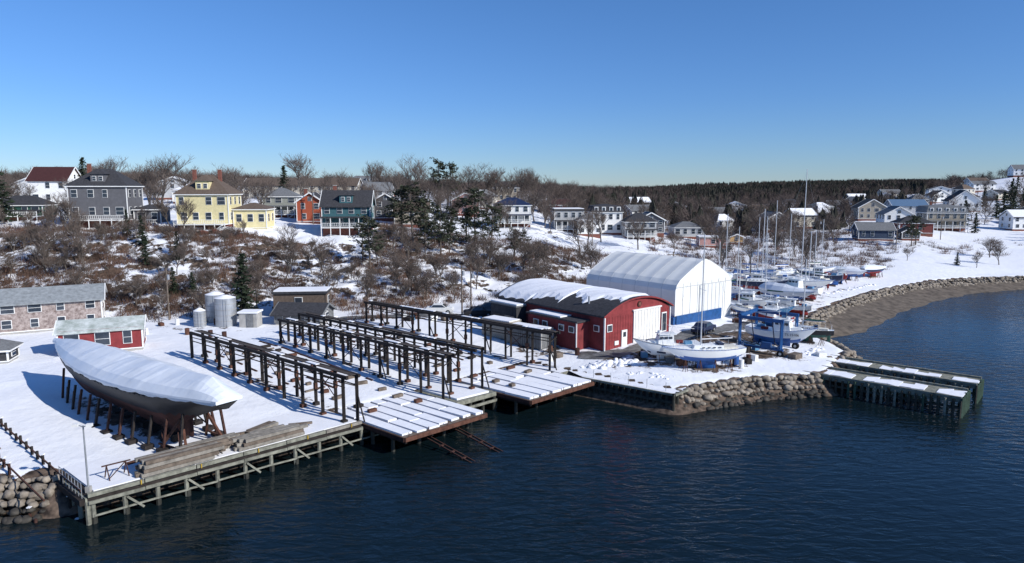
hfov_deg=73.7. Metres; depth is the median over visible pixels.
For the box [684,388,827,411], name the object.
tide line rocks
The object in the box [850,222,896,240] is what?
navy cottage
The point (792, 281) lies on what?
fishing boat
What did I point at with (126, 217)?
spruce tree
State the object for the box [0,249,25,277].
bare tree
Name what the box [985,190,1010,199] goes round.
walls
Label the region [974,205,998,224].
bare tree
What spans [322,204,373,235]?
walls
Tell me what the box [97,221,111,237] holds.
bare tree
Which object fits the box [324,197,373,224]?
windows
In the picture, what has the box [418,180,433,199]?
bare tree
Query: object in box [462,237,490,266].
bare tree
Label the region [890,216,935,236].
redbrown cottage
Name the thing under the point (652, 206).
distant conifers
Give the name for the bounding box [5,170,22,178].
bare tree
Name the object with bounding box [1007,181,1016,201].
spruce tree
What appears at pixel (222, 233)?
bare tree
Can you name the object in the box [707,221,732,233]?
walls
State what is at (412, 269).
bare tree
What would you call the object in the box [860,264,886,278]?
covered sailboat
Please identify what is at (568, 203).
bare tree
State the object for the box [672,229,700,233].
windows
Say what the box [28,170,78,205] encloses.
walls
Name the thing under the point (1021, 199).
spruce tree
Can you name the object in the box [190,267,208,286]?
bare tree
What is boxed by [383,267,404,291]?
bare tree
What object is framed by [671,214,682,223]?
bare tree
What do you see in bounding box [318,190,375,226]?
trim
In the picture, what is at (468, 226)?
pine tree
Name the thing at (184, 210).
bare tree
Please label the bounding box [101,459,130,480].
trestle sawhorse
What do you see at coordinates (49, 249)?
bare tree
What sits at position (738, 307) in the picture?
sailboat
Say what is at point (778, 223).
bare tree
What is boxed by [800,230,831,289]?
sailboat
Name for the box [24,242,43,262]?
bare tree
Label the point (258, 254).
bare tree
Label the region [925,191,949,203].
walls
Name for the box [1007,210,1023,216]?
roof snow
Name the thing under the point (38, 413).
ground
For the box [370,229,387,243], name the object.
bare tree
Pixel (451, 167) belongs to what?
pine tree
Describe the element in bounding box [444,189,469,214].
bare tree
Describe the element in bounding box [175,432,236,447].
timber stack
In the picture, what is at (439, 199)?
bare tree
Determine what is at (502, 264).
bare tree
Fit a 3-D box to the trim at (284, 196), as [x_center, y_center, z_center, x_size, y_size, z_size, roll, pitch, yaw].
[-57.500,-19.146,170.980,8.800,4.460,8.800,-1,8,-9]
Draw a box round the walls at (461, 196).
[451,194,478,216]
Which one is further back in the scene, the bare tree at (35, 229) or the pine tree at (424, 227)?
the pine tree at (424, 227)
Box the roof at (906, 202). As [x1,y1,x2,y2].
[884,199,927,205]
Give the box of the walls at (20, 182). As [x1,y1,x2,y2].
[11,179,27,194]
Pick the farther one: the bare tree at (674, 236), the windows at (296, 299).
the bare tree at (674, 236)
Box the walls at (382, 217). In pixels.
[374,195,393,221]
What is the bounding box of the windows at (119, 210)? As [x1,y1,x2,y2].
[71,176,140,214]
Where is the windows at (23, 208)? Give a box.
[1,207,54,212]
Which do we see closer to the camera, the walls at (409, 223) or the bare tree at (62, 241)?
the bare tree at (62, 241)
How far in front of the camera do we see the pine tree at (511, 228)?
137.64 m
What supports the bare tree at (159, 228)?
on the ground
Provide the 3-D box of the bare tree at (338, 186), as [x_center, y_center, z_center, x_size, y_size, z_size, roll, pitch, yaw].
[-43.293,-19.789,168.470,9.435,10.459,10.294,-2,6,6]
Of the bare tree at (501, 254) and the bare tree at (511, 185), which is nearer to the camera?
the bare tree at (501, 254)
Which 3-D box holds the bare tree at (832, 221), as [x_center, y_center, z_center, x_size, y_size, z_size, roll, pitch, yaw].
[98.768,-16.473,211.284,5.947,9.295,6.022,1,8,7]
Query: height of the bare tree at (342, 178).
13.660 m
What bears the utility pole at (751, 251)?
on the ground
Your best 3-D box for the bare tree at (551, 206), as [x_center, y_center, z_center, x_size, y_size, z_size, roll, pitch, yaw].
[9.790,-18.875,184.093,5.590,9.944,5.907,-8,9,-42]
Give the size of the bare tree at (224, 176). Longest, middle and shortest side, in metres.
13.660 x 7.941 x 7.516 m
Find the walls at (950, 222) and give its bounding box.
[917,212,966,231]
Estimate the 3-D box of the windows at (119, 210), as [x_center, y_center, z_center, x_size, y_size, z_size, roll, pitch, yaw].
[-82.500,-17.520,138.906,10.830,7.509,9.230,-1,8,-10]
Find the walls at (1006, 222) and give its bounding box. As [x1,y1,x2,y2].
[999,211,1023,230]
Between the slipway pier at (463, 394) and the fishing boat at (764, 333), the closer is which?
the slipway pier at (463, 394)
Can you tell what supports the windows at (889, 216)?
attached to the trim at (898, 210)
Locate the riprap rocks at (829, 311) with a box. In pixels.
[801,275,1023,370]
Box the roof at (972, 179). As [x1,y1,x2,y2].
[964,178,988,180]
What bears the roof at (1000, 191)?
on the walls at (991, 194)
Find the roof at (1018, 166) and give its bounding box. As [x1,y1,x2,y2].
[1007,165,1023,169]
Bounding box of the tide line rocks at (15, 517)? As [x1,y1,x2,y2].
[0,507,45,523]
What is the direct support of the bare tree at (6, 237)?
on the ground
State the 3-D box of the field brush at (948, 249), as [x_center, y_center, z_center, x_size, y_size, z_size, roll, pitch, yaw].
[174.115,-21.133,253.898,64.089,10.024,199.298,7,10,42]
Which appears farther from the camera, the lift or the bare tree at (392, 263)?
the bare tree at (392, 263)
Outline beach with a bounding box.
[820,280,1023,337]
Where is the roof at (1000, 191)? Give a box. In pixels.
[993,190,1008,193]
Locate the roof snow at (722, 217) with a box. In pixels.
[717,214,732,220]
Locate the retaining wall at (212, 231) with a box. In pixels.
[165,229,246,237]
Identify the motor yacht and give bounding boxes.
[633,318,699,362]
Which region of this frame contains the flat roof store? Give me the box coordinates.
[271,286,331,306]
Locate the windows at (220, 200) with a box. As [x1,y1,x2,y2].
[179,184,239,219]
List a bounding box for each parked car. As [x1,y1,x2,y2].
[425,303,453,312]
[463,306,490,316]
[477,302,490,308]
[691,320,715,334]
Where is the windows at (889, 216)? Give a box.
[877,211,909,218]
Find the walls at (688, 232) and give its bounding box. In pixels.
[669,227,702,238]
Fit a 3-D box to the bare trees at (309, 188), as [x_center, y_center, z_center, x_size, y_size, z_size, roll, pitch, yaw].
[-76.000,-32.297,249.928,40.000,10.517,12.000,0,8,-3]
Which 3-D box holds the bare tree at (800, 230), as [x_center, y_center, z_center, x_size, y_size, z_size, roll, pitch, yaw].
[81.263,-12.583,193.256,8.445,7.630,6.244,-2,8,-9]
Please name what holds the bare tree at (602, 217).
on the ground
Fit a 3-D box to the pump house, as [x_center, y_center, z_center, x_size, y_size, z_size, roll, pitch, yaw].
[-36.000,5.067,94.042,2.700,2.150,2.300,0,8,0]
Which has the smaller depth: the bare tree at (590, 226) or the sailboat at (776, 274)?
the sailboat at (776, 274)
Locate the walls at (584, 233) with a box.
[575,221,600,237]
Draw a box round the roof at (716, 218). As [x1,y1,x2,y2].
[706,214,734,220]
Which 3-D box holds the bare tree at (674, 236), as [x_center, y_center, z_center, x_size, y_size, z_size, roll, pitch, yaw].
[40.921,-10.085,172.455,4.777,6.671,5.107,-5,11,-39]
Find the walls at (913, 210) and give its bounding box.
[885,201,915,213]
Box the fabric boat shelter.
[586,251,731,324]
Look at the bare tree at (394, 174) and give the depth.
247.73 m
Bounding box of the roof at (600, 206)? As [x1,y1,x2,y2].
[586,204,623,211]
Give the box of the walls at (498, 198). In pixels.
[492,188,518,201]
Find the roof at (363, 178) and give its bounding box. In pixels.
[354,176,387,181]
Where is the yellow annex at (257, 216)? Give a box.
[231,203,275,229]
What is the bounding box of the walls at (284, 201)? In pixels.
[263,197,299,218]
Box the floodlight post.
[72,423,92,492]
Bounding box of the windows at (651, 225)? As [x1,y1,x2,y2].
[621,223,654,234]
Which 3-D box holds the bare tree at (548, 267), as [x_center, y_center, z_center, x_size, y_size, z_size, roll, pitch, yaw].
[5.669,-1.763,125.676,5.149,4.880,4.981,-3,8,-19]
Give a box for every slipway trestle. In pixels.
[189,330,364,422]
[277,317,455,398]
[297,312,489,389]
[364,300,559,369]
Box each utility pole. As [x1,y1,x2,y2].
[160,268,172,319]
[308,190,315,223]
[456,265,467,313]
[465,268,476,306]
[589,211,595,245]
[746,249,755,275]
[894,223,900,249]
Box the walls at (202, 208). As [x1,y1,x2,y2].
[176,195,240,229]
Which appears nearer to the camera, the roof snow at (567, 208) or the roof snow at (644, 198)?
the roof snow at (567, 208)
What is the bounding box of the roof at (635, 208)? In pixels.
[624,205,657,210]
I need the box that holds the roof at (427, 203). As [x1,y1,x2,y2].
[392,201,430,211]
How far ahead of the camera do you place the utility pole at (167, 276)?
97.93 m
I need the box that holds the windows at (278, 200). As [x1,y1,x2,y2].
[266,197,300,211]
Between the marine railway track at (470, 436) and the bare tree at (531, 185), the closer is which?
the marine railway track at (470, 436)
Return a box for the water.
[0,290,1023,562]
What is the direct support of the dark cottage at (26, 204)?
on the ground
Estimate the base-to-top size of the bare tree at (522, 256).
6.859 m
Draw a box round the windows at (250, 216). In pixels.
[236,213,272,220]
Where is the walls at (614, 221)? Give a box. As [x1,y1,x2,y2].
[588,212,621,234]
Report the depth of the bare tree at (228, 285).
104.17 m
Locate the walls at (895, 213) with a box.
[876,208,912,221]
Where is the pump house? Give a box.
[237,309,262,327]
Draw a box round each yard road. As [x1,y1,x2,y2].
[341,313,490,319]
[578,321,754,358]
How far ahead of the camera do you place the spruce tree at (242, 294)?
100.10 m
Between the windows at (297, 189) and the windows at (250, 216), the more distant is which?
the windows at (297, 189)
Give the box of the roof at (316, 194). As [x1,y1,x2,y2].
[303,188,320,198]
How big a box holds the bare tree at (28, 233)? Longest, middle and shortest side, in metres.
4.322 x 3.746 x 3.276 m
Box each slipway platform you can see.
[334,391,486,451]
[460,365,593,412]
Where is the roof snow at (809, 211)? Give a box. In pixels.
[790,208,816,214]
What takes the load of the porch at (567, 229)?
on the ground
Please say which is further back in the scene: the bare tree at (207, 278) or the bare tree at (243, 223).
the bare tree at (243, 223)
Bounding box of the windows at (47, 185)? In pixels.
[33,175,74,199]
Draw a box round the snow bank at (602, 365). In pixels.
[334,283,875,379]
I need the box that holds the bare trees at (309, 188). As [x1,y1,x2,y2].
[243,182,360,197]
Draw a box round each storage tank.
[193,308,206,326]
[205,291,224,322]
[214,295,236,326]
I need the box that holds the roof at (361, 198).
[319,185,375,217]
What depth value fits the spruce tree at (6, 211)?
137.99 m
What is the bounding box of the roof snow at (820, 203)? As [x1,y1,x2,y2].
[809,202,828,205]
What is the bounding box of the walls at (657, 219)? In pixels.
[647,214,663,236]
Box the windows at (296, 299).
[295,295,329,302]
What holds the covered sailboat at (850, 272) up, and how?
on the ground
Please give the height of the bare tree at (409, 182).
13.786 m
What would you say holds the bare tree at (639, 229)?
on the ground
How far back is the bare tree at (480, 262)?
120.08 m
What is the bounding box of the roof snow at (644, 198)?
[629,197,650,202]
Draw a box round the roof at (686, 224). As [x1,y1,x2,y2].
[668,221,698,226]
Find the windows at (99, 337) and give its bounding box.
[64,326,145,344]
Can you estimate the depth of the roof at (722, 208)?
297.38 m
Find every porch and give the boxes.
[64,215,127,228]
[173,220,227,229]
[274,206,295,217]
[320,218,369,236]
[497,215,530,229]
[555,221,575,231]
[626,230,656,242]
[934,221,968,232]
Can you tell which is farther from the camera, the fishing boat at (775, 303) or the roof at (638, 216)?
the roof at (638, 216)
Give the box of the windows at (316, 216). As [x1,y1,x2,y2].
[301,197,319,218]
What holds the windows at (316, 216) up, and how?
attached to the trim at (305, 213)
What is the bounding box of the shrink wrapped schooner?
[53,338,242,452]
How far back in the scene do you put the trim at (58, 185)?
181.47 m
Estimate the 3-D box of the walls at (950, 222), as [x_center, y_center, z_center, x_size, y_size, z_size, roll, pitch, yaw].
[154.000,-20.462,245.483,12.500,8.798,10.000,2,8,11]
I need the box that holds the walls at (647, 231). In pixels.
[622,222,655,240]
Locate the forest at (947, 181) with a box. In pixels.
[8,167,1007,201]
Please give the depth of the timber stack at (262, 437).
53.65 m
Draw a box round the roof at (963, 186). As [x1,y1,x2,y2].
[953,184,974,188]
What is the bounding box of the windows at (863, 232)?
[853,226,891,235]
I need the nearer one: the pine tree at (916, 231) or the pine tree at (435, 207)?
the pine tree at (435, 207)
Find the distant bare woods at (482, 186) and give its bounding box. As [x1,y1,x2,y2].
[0,165,1023,243]
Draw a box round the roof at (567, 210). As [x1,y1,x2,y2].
[552,209,584,220]
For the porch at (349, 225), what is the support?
on the ground
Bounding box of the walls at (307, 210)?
[297,194,321,223]
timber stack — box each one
[134,435,235,477]
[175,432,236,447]
[231,423,307,451]
[245,421,278,432]
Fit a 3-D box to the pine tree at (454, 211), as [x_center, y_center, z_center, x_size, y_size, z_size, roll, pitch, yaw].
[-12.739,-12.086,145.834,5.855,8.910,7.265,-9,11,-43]
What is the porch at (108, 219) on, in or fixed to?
on the ground
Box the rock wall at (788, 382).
[676,373,823,404]
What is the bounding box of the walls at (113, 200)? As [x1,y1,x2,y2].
[68,187,142,227]
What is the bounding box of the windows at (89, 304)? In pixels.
[0,300,104,328]
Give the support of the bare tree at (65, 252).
on the ground
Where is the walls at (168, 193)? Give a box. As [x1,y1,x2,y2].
[156,178,185,199]
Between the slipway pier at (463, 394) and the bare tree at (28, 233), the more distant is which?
the bare tree at (28, 233)
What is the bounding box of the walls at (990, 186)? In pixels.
[967,182,995,192]
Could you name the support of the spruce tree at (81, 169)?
on the ground
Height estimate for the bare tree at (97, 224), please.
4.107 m
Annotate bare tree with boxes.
[0,177,19,198]
[0,210,6,223]
[0,238,11,254]
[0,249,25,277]
[1,176,25,197]
[2,185,19,199]
[2,230,15,251]
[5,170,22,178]
[7,230,23,251]
[16,235,30,250]
[18,212,31,227]
[20,181,37,194]
[20,227,37,243]
[22,225,45,243]
[22,241,52,270]
[23,220,34,230]
[24,223,64,265]
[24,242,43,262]
[26,209,35,220]
[36,213,50,227]
[39,214,60,230]
[39,254,66,277]
[40,189,66,222]
[40,243,55,259]
[41,204,59,227]
[43,205,60,231]
[50,243,74,274]
[53,219,87,250]
[54,179,71,196]
[56,254,99,284]
[57,197,80,220]
[57,211,70,226]
[58,234,70,248]
[64,227,96,260]
[65,208,90,228]
[66,232,92,268]
[91,221,105,239]
[91,227,109,241]
[93,155,135,177]
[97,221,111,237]
[99,240,116,252]
[107,280,128,302]
[110,228,117,243]
[113,218,129,237]
[122,164,157,203]
[122,273,152,304]
[125,221,144,238]
[126,248,135,258]
[127,276,152,303]
[136,165,162,203]
[136,206,150,223]
[137,215,149,226]
[139,153,193,203]
[142,183,160,201]
[143,180,166,201]
[147,195,172,225]
[148,255,160,275]
[148,288,171,314]
[152,252,173,268]
[152,273,170,294]
[156,250,167,265]
[158,224,171,237]
[158,225,172,238]
[160,242,189,274]
[166,166,205,187]
[171,196,195,228]
[171,226,194,257]
[177,243,188,265]
[179,224,195,241]
[181,267,204,283]
[183,285,207,308]
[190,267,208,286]
[198,246,214,260]
[198,276,205,291]
[201,261,209,270]
[203,266,218,288]
[205,273,217,287]
[210,163,233,182]
[214,165,243,187]
[214,229,230,241]
[217,229,230,241]
[218,244,226,255]
[223,225,238,236]
[223,273,248,295]
[224,176,259,194]
[230,254,239,269]
[235,183,256,204]
[236,220,246,235]
[239,175,277,203]
[240,258,261,284]
[248,269,269,305]
[251,260,263,270]
[253,246,267,259]
[255,170,273,177]
[260,260,268,271]
[262,239,271,249]
[268,237,297,268]
[274,223,298,243]
[280,153,317,194]
[281,235,298,253]
[281,246,303,282]
[282,177,302,191]
[297,174,323,195]
[297,245,313,273]
[307,237,318,254]
[308,237,338,271]
[309,257,342,285]
[310,243,331,275]
[316,171,334,189]
[317,182,351,193]
[327,251,336,265]
[330,271,339,289]
[331,181,359,189]
[332,269,344,286]
[333,264,352,282]
[335,168,351,188]
[344,264,357,281]
[346,261,356,279]
[349,269,361,284]
[350,257,359,272]
[352,181,376,189]
[355,266,380,300]
[359,270,379,301]
[360,237,397,261]
[362,184,393,194]
[363,159,386,181]
[363,266,380,278]
[368,161,389,181]
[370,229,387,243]
[371,232,388,250]
[374,190,387,212]
[377,166,409,196]
[380,253,405,283]
[383,219,408,248]
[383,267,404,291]
[384,246,405,261]
[386,170,403,183]
[389,252,424,282]
[392,228,418,264]
[395,277,412,301]
[397,154,429,192]
[399,169,414,197]
[402,191,418,200]
[404,263,422,289]
[408,270,421,296]
[409,278,432,299]
[411,265,444,298]
[412,242,422,257]
[418,175,432,194]
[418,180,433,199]
[422,246,442,277]
[425,167,446,193]
[425,183,443,209]
[430,206,457,233]
[432,192,446,209]
[434,252,453,280]
[436,174,462,211]
[442,271,460,291]
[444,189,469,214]
[444,271,460,297]
[449,162,490,193]
[459,242,485,267]
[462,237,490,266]
[463,252,487,288]
[464,186,486,216]
[467,187,506,215]
[468,233,481,253]
[477,232,505,263]
[481,167,517,197]
[481,244,495,270]
[482,169,502,190]
[483,239,502,264]
[487,200,497,219]
[491,184,509,199]
[491,250,512,275]
[492,253,514,280]
[494,198,515,229]
[496,206,511,230]
[499,170,528,196]
[504,228,529,259]
[505,234,522,252]
[509,186,531,203]
[510,241,536,272]
[510,268,540,282]
[513,167,533,194]
[516,170,541,197]
[518,175,541,197]
[519,189,546,221]
[520,237,538,266]
[521,243,553,271]
[525,189,566,222]
[525,237,544,260]
[527,257,548,278]
[533,260,555,276]
[534,245,557,276]
[535,179,555,196]
[538,176,557,196]
[539,199,579,212]
[539,240,551,263]
[540,196,557,227]
[540,207,559,232]
[548,184,563,198]
[557,215,591,250]
[560,180,578,197]
[560,194,580,207]
[567,185,587,201]
[568,244,595,267]
[571,197,588,212]
[578,208,601,242]
[580,239,600,268]
[581,186,601,201]
[587,207,611,241]
[588,247,603,264]
[595,193,616,204]
[611,199,632,213]
[621,215,649,249]
[637,203,649,211]
[654,207,669,219]
[656,199,666,211]
[667,228,684,252]
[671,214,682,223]
[691,213,716,234]
[702,204,715,214]
[705,220,740,259]
[714,236,737,267]
[715,222,732,242]
[741,209,766,237]
[741,236,760,265]
[743,201,755,216]
[747,203,768,214]
[770,210,789,240]
[771,202,792,211]
[771,231,783,253]
[773,231,788,253]
[776,208,805,219]
[778,225,804,256]
[779,218,799,241]
[789,225,811,247]
[793,211,803,224]
[794,229,821,261]
[797,230,835,260]
[797,231,820,264]
[806,202,827,214]
[810,215,822,231]
[818,205,842,215]
[819,198,837,205]
[823,215,839,237]
[902,246,913,259]
[926,190,941,201]
[962,203,985,219]
[972,252,985,267]
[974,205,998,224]
[977,195,992,209]
[977,201,992,213]
[981,235,1003,256]
[984,242,1006,264]
[987,193,996,207]
[1010,192,1023,201]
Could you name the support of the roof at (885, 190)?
on the walls
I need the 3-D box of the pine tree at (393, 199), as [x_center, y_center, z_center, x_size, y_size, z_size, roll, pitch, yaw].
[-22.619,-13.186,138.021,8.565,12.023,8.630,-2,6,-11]
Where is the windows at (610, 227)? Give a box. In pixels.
[595,207,619,229]
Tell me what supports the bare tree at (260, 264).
on the ground
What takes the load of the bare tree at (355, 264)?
on the ground
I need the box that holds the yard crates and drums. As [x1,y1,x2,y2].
[146,313,826,367]
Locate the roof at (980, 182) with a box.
[968,181,996,183]
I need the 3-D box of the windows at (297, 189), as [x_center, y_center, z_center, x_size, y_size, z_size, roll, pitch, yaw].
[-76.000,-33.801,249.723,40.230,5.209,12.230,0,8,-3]
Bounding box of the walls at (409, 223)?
[395,212,427,227]
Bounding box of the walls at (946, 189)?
[926,186,951,193]
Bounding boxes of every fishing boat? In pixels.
[731,287,772,310]
[738,269,772,278]
[745,306,817,346]
[749,293,794,315]
[753,302,794,326]
[779,292,812,316]
[784,268,823,300]
[796,261,843,286]
[835,266,847,283]
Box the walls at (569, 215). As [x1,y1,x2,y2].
[552,211,583,231]
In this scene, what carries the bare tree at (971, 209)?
on the ground
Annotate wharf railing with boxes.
[50,466,84,506]
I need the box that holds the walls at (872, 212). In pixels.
[851,200,886,220]
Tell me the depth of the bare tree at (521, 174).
259.16 m
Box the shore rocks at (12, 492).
[0,474,59,507]
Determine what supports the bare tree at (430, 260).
on the ground
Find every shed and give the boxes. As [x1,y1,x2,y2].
[0,339,23,363]
[52,314,147,350]
[269,302,336,325]
[489,278,673,350]
[729,233,745,244]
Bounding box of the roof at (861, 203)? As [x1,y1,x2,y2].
[851,199,880,207]
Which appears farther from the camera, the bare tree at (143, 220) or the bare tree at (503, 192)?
the bare tree at (503, 192)
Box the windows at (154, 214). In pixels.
[137,212,156,219]
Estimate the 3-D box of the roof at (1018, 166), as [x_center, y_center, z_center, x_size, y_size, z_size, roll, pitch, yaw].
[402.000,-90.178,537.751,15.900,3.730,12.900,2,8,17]
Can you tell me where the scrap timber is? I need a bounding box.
[127,421,311,464]
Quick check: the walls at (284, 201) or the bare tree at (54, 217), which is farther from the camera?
the walls at (284, 201)
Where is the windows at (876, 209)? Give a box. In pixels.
[853,203,884,217]
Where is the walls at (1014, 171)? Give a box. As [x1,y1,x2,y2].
[1007,166,1023,177]
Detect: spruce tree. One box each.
[0,172,22,221]
[76,157,86,175]
[123,209,130,234]
[135,215,149,244]
[139,236,151,264]
[168,267,181,295]
[170,231,183,260]
[187,272,199,297]
[226,253,260,314]
[276,165,289,187]
[954,252,960,264]
[964,200,972,225]
[969,213,979,232]
[980,187,987,205]
[990,195,1000,218]
[999,191,1009,211]
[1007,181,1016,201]
[1010,190,1017,209]
[1014,176,1019,194]
[1018,189,1023,206]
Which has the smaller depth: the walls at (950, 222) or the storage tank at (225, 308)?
the storage tank at (225, 308)
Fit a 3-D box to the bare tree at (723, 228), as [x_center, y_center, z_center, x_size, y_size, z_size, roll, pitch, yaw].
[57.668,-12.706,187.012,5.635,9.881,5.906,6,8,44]
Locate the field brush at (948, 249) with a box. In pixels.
[886,217,1023,255]
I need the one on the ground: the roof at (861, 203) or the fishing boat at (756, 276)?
the fishing boat at (756, 276)
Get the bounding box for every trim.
[24,167,80,196]
[64,174,143,219]
[172,181,242,223]
[262,196,301,209]
[294,192,320,221]
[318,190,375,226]
[496,205,531,222]
[550,212,583,228]
[587,207,623,232]
[621,221,657,236]
[646,213,666,231]
[667,226,703,236]
[853,199,886,217]
[876,207,915,221]
[916,208,968,227]
[943,190,982,210]
[997,210,1023,228]
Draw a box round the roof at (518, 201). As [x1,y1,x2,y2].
[497,197,531,214]
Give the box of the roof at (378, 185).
[363,182,394,190]
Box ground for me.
[0,177,1023,518]
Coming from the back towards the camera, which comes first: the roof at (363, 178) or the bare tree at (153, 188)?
the roof at (363, 178)
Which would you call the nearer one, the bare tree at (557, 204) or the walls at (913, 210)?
the bare tree at (557, 204)
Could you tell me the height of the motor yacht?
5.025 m
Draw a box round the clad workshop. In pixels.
[0,283,106,334]
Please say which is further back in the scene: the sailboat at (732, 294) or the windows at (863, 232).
the windows at (863, 232)
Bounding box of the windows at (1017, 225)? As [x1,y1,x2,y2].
[1001,213,1023,227]
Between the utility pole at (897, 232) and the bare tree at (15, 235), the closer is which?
the bare tree at (15, 235)
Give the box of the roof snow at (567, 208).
[552,208,583,208]
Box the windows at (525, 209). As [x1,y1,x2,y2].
[499,206,528,220]
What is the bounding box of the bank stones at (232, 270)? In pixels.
[7,239,592,311]
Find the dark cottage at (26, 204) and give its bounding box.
[0,195,57,221]
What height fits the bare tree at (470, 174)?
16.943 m
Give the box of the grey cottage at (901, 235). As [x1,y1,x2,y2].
[895,227,922,240]
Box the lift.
[736,308,798,356]
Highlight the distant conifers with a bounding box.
[580,174,984,235]
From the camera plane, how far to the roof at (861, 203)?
288.60 m
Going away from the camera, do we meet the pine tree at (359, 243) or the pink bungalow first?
the pine tree at (359, 243)
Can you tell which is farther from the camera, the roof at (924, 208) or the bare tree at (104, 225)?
the roof at (924, 208)
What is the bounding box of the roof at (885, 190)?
[878,189,899,193]
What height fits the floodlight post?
5.040 m
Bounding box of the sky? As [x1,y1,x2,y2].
[0,0,1023,187]
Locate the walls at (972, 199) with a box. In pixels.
[943,191,980,211]
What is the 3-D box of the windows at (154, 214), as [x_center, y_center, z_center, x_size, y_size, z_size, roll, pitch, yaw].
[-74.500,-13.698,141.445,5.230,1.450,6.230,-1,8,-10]
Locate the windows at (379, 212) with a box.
[377,197,391,215]
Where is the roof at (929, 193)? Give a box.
[925,190,942,194]
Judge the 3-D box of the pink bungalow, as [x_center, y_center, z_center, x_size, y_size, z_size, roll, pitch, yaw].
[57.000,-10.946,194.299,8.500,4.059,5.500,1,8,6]
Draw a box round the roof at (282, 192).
[264,188,301,205]
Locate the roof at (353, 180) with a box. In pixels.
[247,178,361,185]
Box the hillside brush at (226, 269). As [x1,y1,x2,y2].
[0,219,608,322]
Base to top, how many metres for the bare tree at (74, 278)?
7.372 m
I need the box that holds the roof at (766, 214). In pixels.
[755,211,777,218]
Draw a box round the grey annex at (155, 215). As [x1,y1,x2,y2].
[131,204,170,223]
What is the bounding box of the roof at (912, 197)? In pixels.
[906,194,928,198]
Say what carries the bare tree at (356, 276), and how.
on the ground
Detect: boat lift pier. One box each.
[805,365,970,417]
[826,355,983,402]
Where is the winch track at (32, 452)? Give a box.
[0,416,80,522]
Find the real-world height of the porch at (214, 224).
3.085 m
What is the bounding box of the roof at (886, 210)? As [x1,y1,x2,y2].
[875,206,900,214]
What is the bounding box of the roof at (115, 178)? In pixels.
[64,163,143,185]
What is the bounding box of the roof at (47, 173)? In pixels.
[25,167,80,180]
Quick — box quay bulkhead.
[569,369,688,410]
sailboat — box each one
[661,234,746,372]
[712,216,748,285]
[718,242,737,295]
[722,227,760,297]
[730,258,753,319]
[732,209,788,294]
[734,220,775,273]
[744,217,788,277]
[746,233,791,305]
[758,282,814,303]
[764,169,833,297]
[769,214,804,275]
[781,259,833,345]
[792,231,823,278]
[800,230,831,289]
[803,223,835,272]
[829,266,866,280]
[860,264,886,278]
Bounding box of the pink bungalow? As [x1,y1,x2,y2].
[696,235,729,248]
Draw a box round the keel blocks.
[207,329,531,412]
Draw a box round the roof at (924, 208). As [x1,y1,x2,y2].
[915,201,968,220]
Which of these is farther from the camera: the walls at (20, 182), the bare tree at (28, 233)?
the walls at (20, 182)
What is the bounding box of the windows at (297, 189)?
[245,183,359,195]
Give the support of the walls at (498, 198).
on the ground
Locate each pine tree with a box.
[348,222,371,258]
[351,214,389,266]
[378,186,420,242]
[383,181,433,243]
[412,197,435,240]
[415,224,437,253]
[423,213,455,254]
[425,201,447,244]
[428,157,450,206]
[436,220,462,253]
[441,206,465,241]
[443,161,459,206]
[448,197,475,241]
[456,186,494,237]
[460,219,478,243]
[473,209,497,249]
[474,203,510,241]
[505,227,522,253]
[518,229,531,257]
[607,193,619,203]
[903,214,924,245]
[903,215,927,243]
[998,199,1021,212]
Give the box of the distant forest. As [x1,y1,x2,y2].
[614,178,939,203]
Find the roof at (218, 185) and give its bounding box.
[173,169,242,193]
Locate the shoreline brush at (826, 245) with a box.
[648,226,894,271]
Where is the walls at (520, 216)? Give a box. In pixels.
[497,206,529,226]
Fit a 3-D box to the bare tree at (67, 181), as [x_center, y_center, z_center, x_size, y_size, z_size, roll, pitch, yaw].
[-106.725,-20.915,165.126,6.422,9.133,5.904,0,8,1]
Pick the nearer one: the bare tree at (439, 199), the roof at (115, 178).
the roof at (115, 178)
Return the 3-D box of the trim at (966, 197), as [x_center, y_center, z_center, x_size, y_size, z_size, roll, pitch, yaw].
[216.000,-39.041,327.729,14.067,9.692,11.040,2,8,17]
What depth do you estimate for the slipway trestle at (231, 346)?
64.95 m
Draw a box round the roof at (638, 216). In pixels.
[621,213,657,229]
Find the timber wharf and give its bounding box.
[57,407,378,525]
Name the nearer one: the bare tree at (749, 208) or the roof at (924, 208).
the roof at (924, 208)
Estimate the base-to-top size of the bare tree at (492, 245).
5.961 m
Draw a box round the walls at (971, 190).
[952,189,974,193]
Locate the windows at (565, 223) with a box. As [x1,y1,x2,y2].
[555,212,581,226]
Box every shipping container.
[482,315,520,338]
[507,322,552,349]
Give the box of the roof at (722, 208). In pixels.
[712,207,736,212]
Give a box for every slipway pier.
[411,379,496,411]
[521,363,568,373]
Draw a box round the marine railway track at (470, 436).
[424,427,501,462]
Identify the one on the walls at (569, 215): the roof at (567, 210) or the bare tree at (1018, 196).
the roof at (567, 210)
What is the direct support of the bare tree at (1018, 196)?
on the ground
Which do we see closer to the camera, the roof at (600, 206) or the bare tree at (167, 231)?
the bare tree at (167, 231)
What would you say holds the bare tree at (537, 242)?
on the ground
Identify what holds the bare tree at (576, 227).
on the ground
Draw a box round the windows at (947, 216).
[918,208,964,225]
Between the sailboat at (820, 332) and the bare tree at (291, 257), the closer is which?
the sailboat at (820, 332)
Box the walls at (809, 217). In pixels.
[785,213,816,228]
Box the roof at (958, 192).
[942,190,976,200]
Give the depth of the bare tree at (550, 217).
171.82 m
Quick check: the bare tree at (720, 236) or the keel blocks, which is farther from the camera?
the bare tree at (720, 236)

